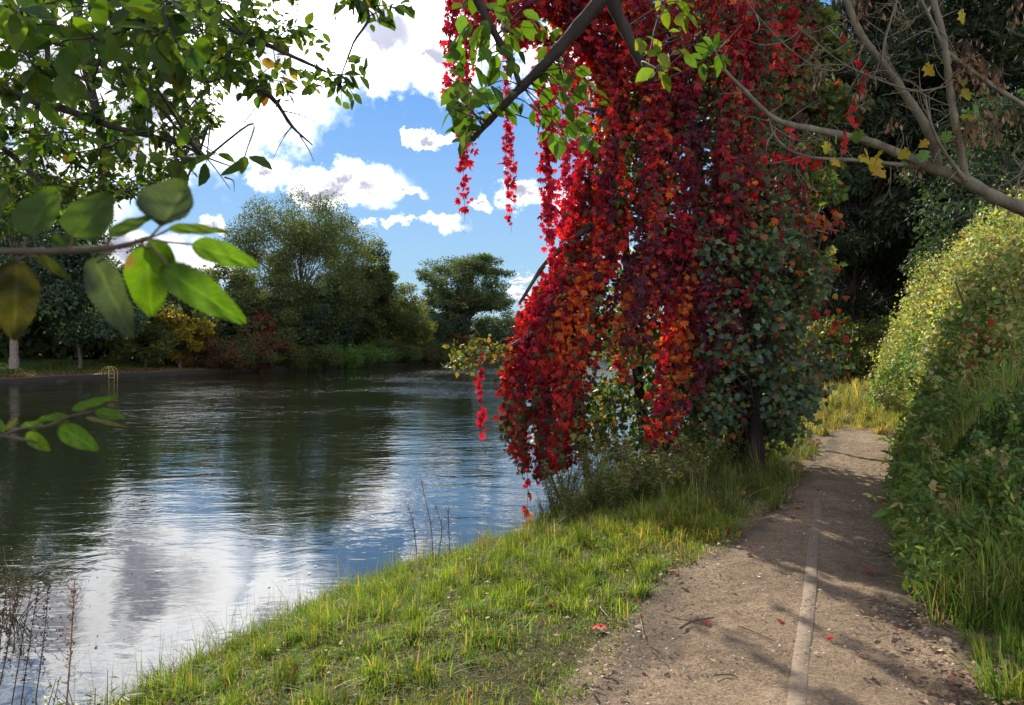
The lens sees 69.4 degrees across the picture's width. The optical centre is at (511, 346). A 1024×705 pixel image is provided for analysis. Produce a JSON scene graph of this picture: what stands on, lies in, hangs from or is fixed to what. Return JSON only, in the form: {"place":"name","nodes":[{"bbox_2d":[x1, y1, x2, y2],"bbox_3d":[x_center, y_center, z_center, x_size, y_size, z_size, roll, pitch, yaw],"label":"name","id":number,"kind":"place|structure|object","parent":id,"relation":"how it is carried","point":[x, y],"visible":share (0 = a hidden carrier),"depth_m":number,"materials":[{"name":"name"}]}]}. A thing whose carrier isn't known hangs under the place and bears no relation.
{"place":"outdoors","nodes":[
{"label":"outdoors","id":0,"kind":"place"},
{"bbox_2d":[29,483,587,704],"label":"bank grass","id":1,"kind":"structure","parent":0,"point":[332,591],"depth_m":5.83,"materials":[{"name":"green plant"}]},
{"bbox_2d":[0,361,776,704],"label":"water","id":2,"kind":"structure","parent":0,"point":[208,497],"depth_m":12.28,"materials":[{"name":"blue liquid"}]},
{"bbox_2d":[0,541,132,626],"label":"fallen branch","id":3,"kind":"object","parent":2,"relation":"in","point":[14,595],"visible":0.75,"depth_m":6.84,"materials":[{"name":"brown plant"}]},
{"bbox_2d":[0,0,1015,326],"label":"sky","id":4,"kind":"structure","parent":0,"point":[390,155],"materials":[{"name":"blue"}]},
{"bbox_2d":[0,349,1023,704],"bbox_3d":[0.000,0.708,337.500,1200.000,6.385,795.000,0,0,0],"label":"ground","id":5,"kind":"structure","parent":0,"point":[540,655],"depth_m":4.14,"materials":[{"name":"green plant"}]},
{"bbox_2d":[0,590,9,649],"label":"dry stalk","id":6,"kind":"object","parent":5,"relation":"on","point":[3,610],"visible":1,"depth_m":3.50,"materials":[{"name":"brown plant"}]},
{"bbox_2d":[0,575,22,684],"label":"dry stalk","id":7,"kind":"object","parent":5,"relation":"on","point":[8,641],"visible":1,"depth_m":3.50,"materials":[{"name":"brown plant"}]},
{"bbox_2d":[11,582,36,704],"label":"dry stalk","id":8,"kind":"object","parent":5,"relation":"on","point":[21,645],"visible":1,"depth_m":3.50,"materials":[{"name":"brown plant"}]},
{"bbox_2d":[20,580,40,704],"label":"dry stalk","id":9,"kind":"object","parent":5,"relation":"on","point":[28,649],"visible":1,"depth_m":3.50,"materials":[{"name":"brown plant"}]},
{"bbox_2d":[19,675,66,704],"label":"leafy weed","id":10,"kind":"object","parent":5,"relation":"on","point":[45,697],"visible":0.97,"depth_m":3.76,"materials":[{"name":"green plant"}]},
{"bbox_2d":[35,581,51,704],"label":"dry stalk","id":11,"kind":"object","parent":5,"relation":"on","point":[48,586],"visible":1,"depth_m":3.50,"materials":[{"name":"brown plant"}]},
{"bbox_2d":[0,162,112,369],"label":"broadleaf tree","id":12,"kind":"object","parent":5,"relation":"on","point":[57,291],"visible":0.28,"depth_m":53.97,"materials":[{"name":"green plant"}]},
{"bbox_2d":[50,564,85,704],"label":"dead plant","id":13,"kind":"object","parent":5,"relation":"on","point":[72,591],"visible":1,"depth_m":3.60,"materials":[{"name":"brown plant"}]},
{"bbox_2d":[0,220,162,368],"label":"broadleaf tree","id":14,"kind":"object","parent":5,"relation":"on","point":[79,322],"visible":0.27,"depth_m":58.43,"materials":[{"name":"green plant"}]},
{"bbox_2d":[46,670,141,704],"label":"leafy weed","id":15,"kind":"object","parent":5,"relation":"on","point":[121,697],"visible":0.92,"depth_m":3.83,"materials":[{"name":"green plant"}]},
{"bbox_2d":[0,358,268,377],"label":"mown grass","id":16,"kind":"structure","parent":5,"relation":"on","point":[72,367],"depth_m":61.34,"materials":[{"name":"green plant"}]},
{"bbox_2d":[101,366,117,380],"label":"boarding rail","id":17,"kind":"object","parent":16,"relation":"on","point":[110,370],"visible":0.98,"depth_m":54.49,"materials":[{"name":"metal"}]},
{"bbox_2d":[102,318,192,366],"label":"green bush","id":18,"kind":"object","parent":5,"relation":"on","point":[158,340],"visible":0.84,"depth_m":65.67,"materials":[{"name":"green plant"}]},
{"bbox_2d":[106,290,227,361],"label":"broadleaf tree","id":19,"kind":"object","parent":5,"relation":"on","point":[180,309],"visible":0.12,"depth_m":71.62,"materials":[{"name":"green plant"}]},
{"bbox_2d":[148,303,217,367],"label":"yellow bush","id":20,"kind":"object","parent":5,"relation":"on","point":[200,330],"visible":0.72,"depth_m":68.22,"materials":[{"name":"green plant"}]},
{"bbox_2d":[0,362,394,384],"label":"bank wall","id":21,"kind":"structure","parent":5,"relation":"on","point":[48,378],"depth_m":61.28,"materials":[{"name":"concrete"}]},
{"bbox_2d":[0,0,415,243],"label":"overhanging tree","id":22,"kind":"object","parent":5,"relation":"on","point":[159,39],"visible":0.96,"depth_m":3.03,"materials":[{"name":"green plant"}]},
{"bbox_2d":[0,395,126,451],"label":"leafy shoot","id":23,"kind":"object","parent":22,"relation":"attached to","point":[74,435],"visible":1,"depth_m":0.80,"materials":[{"name":"green plant"}]},
{"bbox_2d":[0,178,258,340],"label":"leafy shoot","id":24,"kind":"object","parent":22,"relation":"attached to","point":[153,270],"visible":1,"depth_m":0.67,"materials":[{"name":"green plant"}]},
{"bbox_2d":[182,335,252,371],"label":"waterside bush","id":25,"kind":"object","parent":5,"relation":"on","point":[225,356],"visible":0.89,"depth_m":70.23,"materials":[{"name":"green plant"}]},
{"bbox_2d":[196,264,261,340],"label":"broadleaf tree","id":26,"kind":"object","parent":5,"relation":"on","point":[215,275],"visible":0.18,"depth_m":81.79,"materials":[{"name":"green plant"}]},
{"bbox_2d":[198,331,278,370],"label":"waterside bush","id":27,"kind":"object","parent":5,"relation":"on","point":[245,352],"visible":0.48,"depth_m":72.89,"materials":[{"name":"green plant"}]},
{"bbox_2d":[240,311,277,355],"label":"creeper clump","id":28,"kind":"object","parent":5,"relation":"on","point":[265,330],"visible":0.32,"depth_m":76.83,"materials":[{"name":"red plant"}]},
{"bbox_2d":[229,328,291,371],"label":"waterside bush","id":29,"kind":"object","parent":5,"relation":"on","point":[263,366],"visible":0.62,"depth_m":74.91,"materials":[{"name":"green plant"}]},
{"bbox_2d":[226,275,319,361],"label":"broadleaf tree","id":30,"kind":"object","parent":5,"relation":"on","point":[250,298],"visible":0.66,"depth_m":78.11,"materials":[{"name":"green plant"}]},
{"bbox_2d":[248,342,308,368],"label":"waterside bush","id":31,"kind":"object","parent":5,"relation":"on","point":[294,352],"visible":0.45,"depth_m":77.28,"materials":[{"name":"green plant"}]},
{"bbox_2d":[274,341,319,369],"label":"waterside bush","id":32,"kind":"object","parent":5,"relation":"on","point":[304,351],"visible":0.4,"depth_m":80.31,"materials":[{"name":"green plant"}]},
{"bbox_2d":[218,178,383,345],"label":"poplar tree","id":33,"kind":"object","parent":5,"relation":"on","point":[309,244],"visible":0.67,"depth_m":84.18,"materials":[{"name":"green plant"}]},
{"bbox_2d":[304,343,345,369],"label":"waterside bush","id":34,"kind":"object","parent":5,"relation":"on","point":[331,353],"visible":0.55,"depth_m":82.09,"materials":[{"name":"green plant"}]},
{"bbox_2d":[286,281,364,350],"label":"broadleaf tree","id":35,"kind":"object","parent":5,"relation":"on","point":[345,335],"visible":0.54,"depth_m":85.72,"materials":[{"name":"green plant"}]},
{"bbox_2d":[319,341,364,368],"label":"waterside bush","id":36,"kind":"object","parent":5,"relation":"on","point":[348,361],"visible":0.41,"depth_m":86.42,"materials":[{"name":"green plant"}]},
{"bbox_2d":[0,258,715,360],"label":"wood","id":37,"kind":"object","parent":5,"relation":"on","point":[34,341],"visible":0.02,"depth_m":68.95,"materials":[{"name":"green plant"}]},
{"bbox_2d":[317,237,406,343],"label":"broadleaf tree","id":38,"kind":"object","parent":5,"relation":"on","point":[386,289],"visible":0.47,"depth_m":94.76,"materials":[{"name":"green plant"}]},
{"bbox_2d":[343,341,387,366],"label":"waterside bush","id":39,"kind":"object","parent":5,"relation":"on","point":[372,357],"visible":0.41,"depth_m":90.77,"materials":[{"name":"green plant"}]},
{"bbox_2d":[358,339,402,364],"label":"waterside bush","id":40,"kind":"object","parent":5,"relation":"on","point":[390,355],"visible":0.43,"depth_m":94.29,"materials":[{"name":"green plant"}]},
{"bbox_2d":[352,271,437,352],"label":"broadleaf tree","id":41,"kind":"object","parent":5,"relation":"on","point":[404,319],"visible":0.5,"depth_m":98.76,"materials":[{"name":"green plant"}]},
{"bbox_2d":[382,341,423,363],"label":"waterside bush","id":42,"kind":"object","parent":5,"relation":"on","point":[410,355],"visible":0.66,"depth_m":97.99,"materials":[{"name":"green plant"}]},
{"bbox_2d":[390,302,438,347],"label":"broadleaf tree","id":43,"kind":"object","parent":5,"relation":"on","point":[424,338],"visible":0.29,"depth_m":103.99,"materials":[{"name":"green plant"}]},
{"bbox_2d":[411,477,433,555],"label":"dry stalk","id":44,"kind":"object","parent":5,"relation":"on","point":[427,514],"visible":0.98,"depth_m":7.70,"materials":[{"name":"brown plant"}]},
{"bbox_2d":[403,339,442,362],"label":"waterside bush","id":45,"kind":"object","parent":5,"relation":"on","point":[429,354],"visible":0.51,"depth_m":102.05,"materials":[{"name":"green plant"}]},
{"bbox_2d":[420,340,458,362],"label":"waterside bush","id":46,"kind":"object","parent":5,"relation":"on","point":[444,352],"visible":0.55,"depth_m":106.31,"materials":[{"name":"green plant"}]},
{"bbox_2d":[435,503,446,556],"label":"dry stalk","id":47,"kind":"object","parent":5,"relation":"on","point":[441,531],"visible":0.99,"depth_m":7.70,"materials":[{"name":"brown plant"}]},
{"bbox_2d":[420,304,473,349],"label":"broadleaf tree","id":48,"kind":"object","parent":5,"relation":"on","point":[444,329],"visible":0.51,"depth_m":112.81,"materials":[{"name":"green plant"}]},
{"bbox_2d":[130,472,771,704],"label":"lawn leaves","id":49,"kind":"object","parent":5,"relation":"on","point":[168,702],"visible":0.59,"depth_m":4.61,"materials":[{"name":"brown plant"}]},
{"bbox_2d":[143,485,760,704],"bbox_3d":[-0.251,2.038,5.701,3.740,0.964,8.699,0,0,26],"label":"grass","id":50,"kind":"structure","parent":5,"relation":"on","point":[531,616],"depth_m":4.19,"materials":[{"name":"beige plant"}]},
{"bbox_2d":[446,332,468,349],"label":"orange bush","id":51,"kind":"object","parent":5,"relation":"on","point":[458,338],"visible":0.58,"depth_m":112.20,"materials":[{"name":"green plant"}]},
{"bbox_2d":[452,302,474,357],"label":"creeper column","id":52,"kind":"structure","parent":5,"relation":"on","point":[472,332],"depth_m":114.93,"materials":[{"name":"green plant"}]},
{"bbox_2d":[413,252,516,357],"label":"spreading tree","id":53,"kind":"object","parent":5,"relation":"on","point":[465,270],"visible":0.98,"depth_m":114.51,"materials":[{"name":"green plant"}]},
{"bbox_2d":[470,306,521,357],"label":"broadleaf tree","id":54,"kind":"object","parent":5,"relation":"on","point":[496,332],"visible":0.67,"depth_m":119.40,"materials":[{"name":"green plant"}]},
{"bbox_2d":[540,467,580,512],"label":"mugwort plant","id":55,"kind":"object","parent":5,"relation":"on","point":[551,500],"visible":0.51,"depth_m":9.88,"materials":[{"name":"green plant"}]},
{"bbox_2d":[528,431,596,494],"bbox_3d":[0.904,1.699,10.510,1.257,1.281,1.214,0,0,-33],"label":"bramble tangle","id":56,"kind":"object","parent":5,"relation":"on","point":[568,469],"visible":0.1,"depth_m":10.51,"materials":[{"name":"green plant"}]},
{"bbox_2d":[540,457,586,514],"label":"mugwort plant","id":57,"kind":"object","parent":5,"relation":"on","point":[553,485],"visible":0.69,"depth_m":9.38,"materials":[{"name":"green plant"}]},
{"bbox_2d":[557,481,595,520],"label":"mugwort plant","id":58,"kind":"object","parent":5,"relation":"on","point":[575,499],"visible":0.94,"depth_m":8.67,"materials":[{"name":"green plant"}]},
{"bbox_2d":[440,0,730,159],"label":"apple tree","id":59,"kind":"object","parent":5,"relation":"on","point":[465,126],"visible":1,"depth_m":2.28,"materials":[{"name":"green plant"}]},
{"bbox_2d":[571,451,622,512],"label":"mugwort plant","id":60,"kind":"object","parent":5,"relation":"on","point":[595,489],"visible":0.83,"depth_m":8.74,"materials":[{"name":"green plant"}]},
{"bbox_2d":[576,437,627,502],"bbox_3d":[1.070,1.642,9.643,0.772,0.929,0.607,0,0,28],"label":"mugwort plant","id":61,"kind":"object","parent":5,"relation":"on","point":[584,472],"visible":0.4,"depth_m":9.65,"materials":[{"name":"green plant"}]},
{"bbox_2d":[595,436,639,499],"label":"mugwort plant","id":62,"kind":"object","parent":5,"relation":"on","point":[620,457],"visible":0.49,"depth_m":9.00,"materials":[{"name":"green plant"}]},
{"bbox_2d":[595,462,643,510],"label":"mugwort plant","id":63,"kind":"object","parent":5,"relation":"on","point":[620,497],"visible":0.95,"depth_m":8.43,"materials":[{"name":"green plant"}]},
{"bbox_2d":[440,0,811,477],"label":"creeper tree","id":64,"kind":"object","parent":5,"relation":"on","point":[608,400],"visible":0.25,"depth_m":10.06,"materials":[{"name":"green plant"}]},
{"bbox_2d":[438,0,849,525],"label":"red creeper","id":65,"kind":"object","parent":64,"relation":"attached to","point":[548,309],"visible":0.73,"depth_m":9.54,"materials":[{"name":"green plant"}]},
{"bbox_2d":[600,419,665,491],"bbox_3d":[1.557,1.420,9.640,0.809,1.040,0.780,0,0,27],"label":"mugwort plant","id":66,"kind":"object","parent":5,"relation":"on","point":[623,434],"visible":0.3,"depth_m":9.62,"materials":[{"name":"green plant"}]},
{"bbox_2d":[612,431,665,498],"bbox_3d":[1.547,1.436,8.849,0.780,0.860,0.636,0,0,-34],"label":"mugwort plant","id":67,"kind":"object","parent":5,"relation":"on","point":[644,466],"visible":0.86,"depth_m":8.81,"materials":[{"name":"green plant"}]},
{"bbox_2d":[630,447,682,500],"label":"mugwort plant","id":68,"kind":"object","parent":5,"relation":"on","point":[672,468],"visible":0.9,"depth_m":8.50,"materials":[{"name":"green plant"}]},
{"bbox_2d":[639,427,689,483],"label":"mugwort plant","id":69,"kind":"object","parent":5,"relation":"on","point":[671,452],"visible":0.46,"depth_m":9.13,"materials":[{"name":"green plant"}]},
{"bbox_2d":[641,417,702,473],"bbox_3d":[2.085,1.370,9.777,0.788,0.912,0.885,0,0,40],"label":"mugwort plant","id":70,"kind":"object","parent":5,"relation":"on","point":[677,442],"visible":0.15,"depth_m":9.86,"materials":[{"name":"green plant"}]},
{"bbox_2d":[676,456,712,490],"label":"mugwort plant","id":71,"kind":"object","parent":5,"relation":"on","point":[686,471],"visible":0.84,"depth_m":8.54,"materials":[{"name":"green plant"}]},
{"bbox_2d":[676,433,718,482],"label":"mugwort plant","id":72,"kind":"object","parent":5,"relation":"on","point":[692,456],"visible":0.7,"depth_m":9.12,"materials":[{"name":"green plant"}]},
{"bbox_2d":[685,422,724,469],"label":"mugwort plant","id":73,"kind":"object","parent":5,"relation":"on","point":[705,442],"visible":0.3,"depth_m":9.82,"materials":[{"name":"green plant"}]},
{"bbox_2d":[706,435,740,475],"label":"mugwort plant","id":74,"kind":"object","parent":5,"relation":"on","point":[721,455],"visible":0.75,"depth_m":9.45,"materials":[{"name":"green plant"}]},
{"bbox_2d":[635,182,854,473],"bbox_3d":[3.005,-0.262,9.738,2.661,4.128,2.496,0,0,0],"label":"sycamore shrub","id":75,"kind":"object","parent":5,"relation":"on","point":[794,397],"visible":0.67,"depth_m":9.24,"materials":[{"name":"green plant"}]},
{"bbox_2d":[685,0,874,438],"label":"maple tree","id":76,"kind":"object","parent":5,"relation":"on","point":[825,190],"visible":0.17,"depth_m":11.77,"materials":[{"name":"green plant"}]},
{"bbox_2d":[735,120,837,324],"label":"evergreen tree","id":77,"kind":"object","parent":5,"relation":"on","point":[829,213],"depth_m":46.44,"materials":[{"name":"green plant"}]},
{"bbox_2d":[786,305,883,383],"bbox_3d":[15.029,0.011,32.938,6.238,3.993,5.279,0,0,0],"label":"laurel bush","id":78,"kind":"object","parent":5,"relation":"on","point":[837,342],"visible":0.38,"depth_m":32.53,"materials":[{"name":"green plant"}]},
{"bbox_2d":[777,0,956,335],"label":"evergreen tree","id":79,"kind":"object","parent":5,"relation":"on","point":[863,238],"visible":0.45,"depth_m":34.04,"materials":[{"name":"green plant"}]},
{"bbox_2d":[714,0,1023,234],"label":"bare maple","id":80,"kind":"object","parent":5,"relation":"on","point":[959,174],"visible":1,"depth_m":3.55,"materials":[{"name":"grey plant"}]},
{"bbox_2d":[762,19,868,169],"bbox_3d":[1.491,-1.297,3.651,0.466,0.812,0.238,0,0,34],"label":"creeper spray","id":81,"kind":"object","parent":80,"relation":"hanging from","point":[850,118],"visible":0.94,"depth_m":3.70,"materials":[{"name":"red plant"}]},
{"bbox_2d":[843,314,898,381],"bbox_3d":[16.264,0.286,31.289,4.384,3.406,4.718,0,0,0],"label":"laurel bush","id":82,"kind":"object","parent":5,"relation":"on","point":[871,352],"visible":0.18,"depth_m":31.00,"materials":[{"name":"green plant"}]},
{"bbox_2d":[741,150,1021,358],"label":"dark wood","id":83,"kind":"object","parent":5,"relation":"on","point":[865,310],"depth_m":65.56,"materials":[{"name":"green plant"}]},
{"bbox_2d":[861,378,914,409],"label":"yellowing weed","id":84,"kind":"object","parent":5,"relation":"on","point":[901,387],"visible":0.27,"depth_m":17.47,"materials":[{"name":"green plant"}]},
{"bbox_2d":[820,0,957,327],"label":"evergreen tree","id":85,"kind":"object","parent":5,"relation":"on","point":[860,284],"visible":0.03,"depth_m":45.01,"materials":[{"name":"green plant"}]},
{"bbox_2d":[869,383,910,415],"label":"yellowing weed","id":86,"kind":"object","parent":5,"relation":"on","point":[888,403],"visible":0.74,"depth_m":16.16,"materials":[{"name":"green plant"}]},
{"bbox_2d":[874,318,916,379],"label":"laurel bush","id":87,"kind":"object","parent":5,"relation":"on","point":[878,336],"depth_m":30.04,"materials":[{"name":"green plant"}]},
{"bbox_2d":[820,347,1023,628],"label":"bank weeds","id":88,"kind":"object","parent":5,"relation":"on","point":[955,434],"visible":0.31,"depth_m":4.68,"materials":[{"name":"green plant"}]},
{"bbox_2d":[834,0,1019,318],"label":"evergreen tree","id":89,"kind":"object","parent":5,"relation":"on","point":[917,23],"visible":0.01,"depth_m":39.01,"materials":[{"name":"green plant"}]},
{"bbox_2d":[863,242,1023,553],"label":"mixed weeds","id":90,"kind":"object","parent":5,"relation":"on","point":[1003,461],"visible":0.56,"depth_m":6.13,"materials":[{"name":"green plant"}]},
{"bbox_2d":[864,284,1023,606],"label":"nettle bank","id":91,"kind":"structure","parent":5,"relation":"on","point":[986,488],"depth_m":6.08,"materials":[{"name":"green plant"}]},
{"bbox_2d":[864,175,1023,462],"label":"climber hedge","id":92,"kind":"object","parent":5,"relation":"on","point":[978,249],"visible":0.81,"depth_m":11.54,"materials":[{"name":"green plant"}]},
{"bbox_2d":[883,0,1023,259],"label":"evergreen tree","id":93,"kind":"object","parent":5,"relation":"on","point":[980,27],"visible":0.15,"depth_m":32.63,"materials":[{"name":"green plant"}]},
{"bbox_2d":[886,509,1023,704],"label":"verge grass","id":94,"kind":"structure","parent":5,"relation":"on","point":[1001,618],"depth_m":4.05,"materials":[{"name":"green plant"}]},
{"bbox_2d":[892,86,1023,387],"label":"broadleaf tree","id":95,"kind":"object","parent":5,"relation":"on","point":[959,220],"visible":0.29,"depth_m":21.68,"materials":[{"name":"green plant"}]},
{"bbox_2d":[932,499,1010,590],"bbox_3d":[3.093,1.306,4.875,0.612,0.642,0.285,0,0,-13],"label":"nettle plant","id":96,"kind":"object","parent":5,"relation":"on","point":[991,514],"visible":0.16,"depth_m":4.85,"materials":[{"name":"green plant"}]},
{"bbox_2d":[927,0,1023,351],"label":"evergreen tree","id":97,"kind":"object","parent":5,"relation":"on","point":[1018,33],"visible":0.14,"depth_m":27.11,"materials":[{"name":"green plant"}]},
{"bbox_2d":[468,426,848,550],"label":"tall grass","id":98,"kind":"structure","parent":0,"point":[732,485],"depth_m":8.24,"materials":[{"name":"green plant"}]},
{"bbox_2d":[586,426,997,704],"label":"path","id":99,"kind":"structure","parent":0,"point":[758,684],"depth_m":4.28,"materials":[{"name":"soil"}]},
{"bbox_2d":[552,493,822,704],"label":"dead leaf scatter","id":100,"kind":"object","parent":99,"relation":"on","point":[614,645],"visible":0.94,"depth_m":4.15,"materials":[{"name":"brown plant"}]},
{"bbox_2d":[588,447,941,704],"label":"bark crumbs","id":101,"kind":"object","parent":99,"relation":"on","point":[781,606],"visible":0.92,"depth_m":4.33,"materials":[{"name":"brown plant"}]},
{"bbox_2d":[590,447,945,704],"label":"path grit","id":102,"kind":"object","parent":99,"relation":"on","point":[715,603],"visible":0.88,"depth_m":4.35,"materials":[{"name":"gravel"}]},
{"bbox_2d":[787,497,821,704],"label":"path edging","id":103,"kind":"object","parent":99,"relation":"on","point":[798,685],"visible":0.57,"depth_m":4.24,"materials":[{"name":"concrete"}]},
{"bbox_2d":[840,542,1023,704],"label":"leaf litter","id":104,"kind":"object","parent":99,"relation":"on","point":[870,611],"visible":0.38,"depth_m":3.76,"materials":[{"name":"brown plant"}]},
{"bbox_2d":[685,372,1023,436],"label":"meadow grass","id":105,"kind":"structure","parent":0,"point":[847,387],"depth_m":20.07,"materials":[{"name":"green plant"}]},
{"bbox_2d":[793,396,1020,436],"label":"rough grass","id":106,"kind":"structure","parent":0,"point":[860,425],"depth_m":14.88,"materials":[{"name":"green plant"}]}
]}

